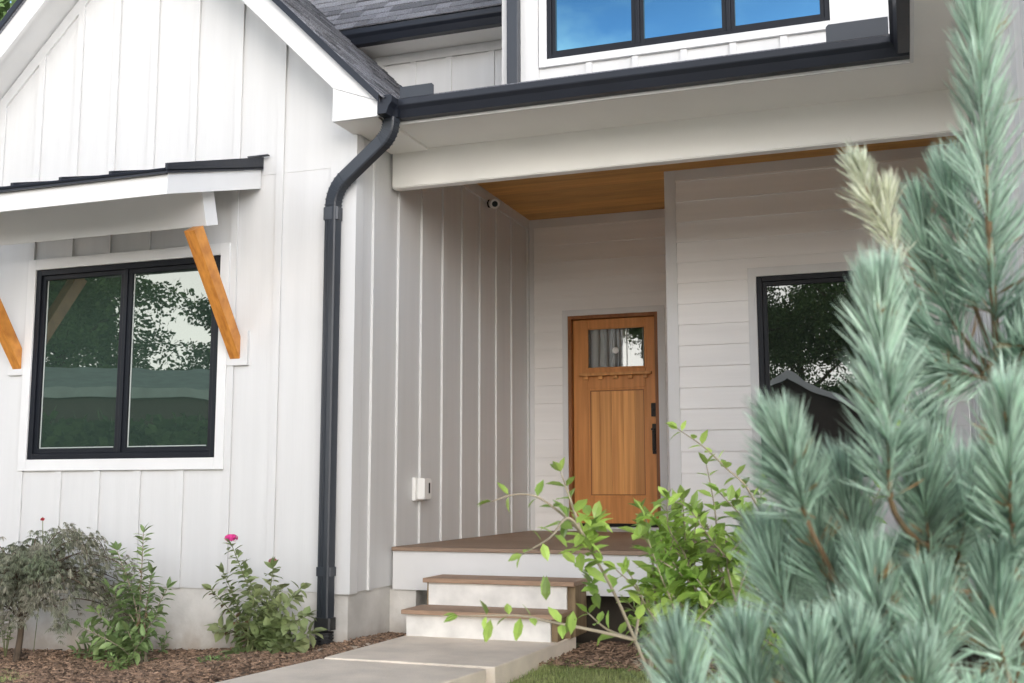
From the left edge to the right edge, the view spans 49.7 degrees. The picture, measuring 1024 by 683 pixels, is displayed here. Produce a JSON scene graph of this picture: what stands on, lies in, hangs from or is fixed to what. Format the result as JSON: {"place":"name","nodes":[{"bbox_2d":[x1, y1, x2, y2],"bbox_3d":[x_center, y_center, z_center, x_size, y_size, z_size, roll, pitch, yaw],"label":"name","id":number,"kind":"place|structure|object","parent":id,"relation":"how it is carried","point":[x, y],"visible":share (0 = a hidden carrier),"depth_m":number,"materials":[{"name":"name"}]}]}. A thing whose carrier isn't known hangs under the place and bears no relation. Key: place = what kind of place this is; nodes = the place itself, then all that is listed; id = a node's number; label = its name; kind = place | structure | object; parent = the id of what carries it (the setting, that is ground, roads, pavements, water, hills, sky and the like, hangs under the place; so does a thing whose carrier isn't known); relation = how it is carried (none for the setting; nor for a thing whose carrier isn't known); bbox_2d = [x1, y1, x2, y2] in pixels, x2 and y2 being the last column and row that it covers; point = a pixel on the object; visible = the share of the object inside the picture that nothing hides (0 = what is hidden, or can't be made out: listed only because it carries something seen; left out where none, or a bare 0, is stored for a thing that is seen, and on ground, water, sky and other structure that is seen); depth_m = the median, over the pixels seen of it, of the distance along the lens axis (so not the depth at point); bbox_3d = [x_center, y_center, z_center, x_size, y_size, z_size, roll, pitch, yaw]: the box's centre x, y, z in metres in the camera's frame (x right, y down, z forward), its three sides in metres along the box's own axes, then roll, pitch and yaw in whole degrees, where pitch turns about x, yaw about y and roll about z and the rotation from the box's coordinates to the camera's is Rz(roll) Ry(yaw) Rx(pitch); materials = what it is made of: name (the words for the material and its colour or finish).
{"place":"outdoors","nodes":[
{"label":"outdoors","id":0,"kind":"place"},
{"bbox_2d":[216,659,485,682],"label":"path","id":1,"kind":"structure","parent":0,"point":[328,671],"depth_m":5.76,"materials":[{"name":"concrete"}]},
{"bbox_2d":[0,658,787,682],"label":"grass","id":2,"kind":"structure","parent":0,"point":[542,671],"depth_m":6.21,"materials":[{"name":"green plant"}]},
{"bbox_2d":[324,635,575,682],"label":"path","id":3,"kind":"structure","parent":0,"point":[502,661],"depth_m":6.46,"materials":[{"name":"concrete"}]},
{"bbox_2d":[401,574,587,641],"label":"porch steps","id":4,"kind":"structure","parent":3,"relation":"on","point":[465,594],"depth_m":7.19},
{"bbox_2d":[511,530,717,682],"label":"ground","id":5,"kind":"structure","parent":0,"point":[577,644],"depth_m":6.31,"materials":[{"name":"soil"}]},
{"bbox_2d":[0,0,15,20],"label":"tree","id":6,"kind":"object","parent":5,"relation":"on","point":[5,6],"depth_m":28.04,"materials":[{"name":"green plant"}]},
{"bbox_2d":[0,652,291,682],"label":"mulch bed","id":7,"kind":"object","parent":5,"relation":"on","point":[216,680],"visible":0.05,"depth_m":6.15,"materials":[{"name":"brown wood"}]},
{"bbox_2d":[0,601,16,655],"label":"shrub seedling","id":8,"kind":"object","parent":7,"relation":"on","point":[7,635],"visible":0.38,"depth_m":7.83,"materials":[{"name":"green plant"}]},
{"bbox_2d":[33,517,44,651],"bbox_3d":[-3.441,1.777,8.045,0.038,0.989,0.033,3,-8,-20],"label":"flower stalk","id":9,"kind":"object","parent":7,"relation":"on","point":[42,518],"visible":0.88,"depth_m":8.02,"materials":[{"name":"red plant"}]},
{"bbox_2d":[0,522,151,660],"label":"laceleaf maple","id":10,"kind":"object","parent":7,"relation":"on","point":[25,571],"visible":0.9,"depth_m":7.43,"materials":[{"name":"green plant"}]},
{"bbox_2d":[96,652,137,670],"bbox_3d":[-2.462,2.001,6.888,0.203,0.129,0.279,0,-8,-4],"label":"weed","id":11,"kind":"object","parent":7,"relation":"on","point":[115,664],"visible":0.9,"depth_m":6.88,"materials":[{"name":"green plant"}]},
{"bbox_2d":[68,525,176,665],"bbox_3d":[-2.603,1.723,7.255,0.950,1.069,0.460,-3,-8,19],"label":"phlox plant","id":12,"kind":"object","parent":7,"relation":"on","point":[121,642],"visible":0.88,"depth_m":7.17,"materials":[{"name":"green plant"}]},
{"bbox_2d":[156,631,172,653],"bbox_3d":[-2.405,2.079,7.626,0.138,0.173,0.134,-3,-8,19],"label":"seedling","id":13,"kind":"object","parent":7,"relation":"on","point":[163,640],"visible":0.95,"depth_m":7.61,"materials":[{"name":"green plant"}]},
{"bbox_2d":[196,654,230,661],"bbox_3d":[-1.824,1.954,6.751,0.202,0.080,0.206,3,-8,-23],"label":"weed","id":14,"kind":"object","parent":7,"relation":"on","point":[218,657],"visible":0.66,"depth_m":6.76,"materials":[{"name":"green plant"}]},
{"bbox_2d":[202,534,327,655],"bbox_3d":[-1.624,1.702,7.178,0.981,0.884,0.400,-3,-8,19],"label":"pink flowering plant","id":15,"kind":"object","parent":7,"relation":"on","point":[275,625],"visible":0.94,"depth_m":7.09,"materials":[{"name":"green plant"}]},
{"bbox_2d":[314,636,388,651],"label":"gravel","id":16,"kind":"structure","parent":7,"relation":"on","point":[354,647],"depth_m":7.04,"materials":[{"name":"gravel"}]},
{"bbox_2d":[0,631,788,682],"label":"mulch chips","id":17,"kind":"object","parent":7,"relation":"on","point":[43,666],"visible":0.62,"depth_m":6.81,"materials":[{"name":"brown wood"}]},
{"bbox_2d":[0,0,1023,660],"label":"house","id":18,"kind":"structure","parent":5,"relation":"on","point":[290,292],"depth_m":8.26,"materials":[{"name":"white paint"}]},
{"bbox_2d":[17,243,230,470],"bbox_3d":[-2.892,0.139,8.250,1.830,1.633,0.082,-3,-8,19],"label":"window","id":19,"kind":"structure","parent":18,"relation":"in","point":[125,368],"depth_m":8.25,"materials":[{"name":"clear glass"}]},
{"bbox_2d":[412,478,431,500],"bbox_3d":[-0.687,1.129,8.457,0.096,0.175,0.165,-3,-8,19],"label":"outlet box","id":20,"kind":"object","parent":18,"relation":"attached to","point":[421,489],"visible":1,"depth_m":8.41,"materials":[{"name":"white plastic"}]},
{"bbox_2d":[487,199,499,208],"bbox_3d":[-0.175,-1.259,10.152,0.102,0.117,0.183,1,-8,-9],"label":"security camera","id":21,"kind":"object","parent":18,"relation":"attached to","point":[493,203],"visible":1,"depth_m":10.07,"materials":[{"name":"white plastic"}]},
{"bbox_2d":[562,305,668,531],"bbox_3d":[1.010,0.753,10.804,1.032,2.173,0.300,-3,-8,19],"label":"front door","id":22,"kind":"structure","parent":18,"relation":"in","point":[615,428],"depth_m":10.82,"materials":[{"name":"brown wood"}]},
{"bbox_2d":[539,0,838,68],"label":"window","id":23,"kind":"structure","parent":18,"relation":"in","point":[571,32],"depth_m":8.10,"materials":[{"name":"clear glass"}]},
{"bbox_2d":[747,260,884,486],"bbox_3d":[2.458,0.268,8.950,1.030,1.809,0.082,-3,-8,19],"label":"window","id":24,"kind":"structure","parent":18,"relation":"in","point":[794,345],"depth_m":9.00,"materials":[{"name":"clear glass"}]},
{"bbox_2d":[560,640,989,681],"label":"mulch bed","id":25,"kind":"object","parent":5,"relation":"on","point":[959,664],"visible":0.02,"depth_m":6.66,"materials":[{"name":"brown wood"}]},
{"bbox_2d":[444,391,911,682],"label":"leafy shrub","id":26,"kind":"object","parent":25,"relation":"on","point":[666,578],"visible":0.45,"depth_m":3.08,"materials":[{"name":"green plant"}]},
{"bbox_2d":[633,0,1023,682],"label":"pine tree","id":27,"kind":"object","parent":5,"relation":"on","point":[895,606],"visible":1,"depth_m":1.41,"materials":[{"name":"green plant"}]}
]}

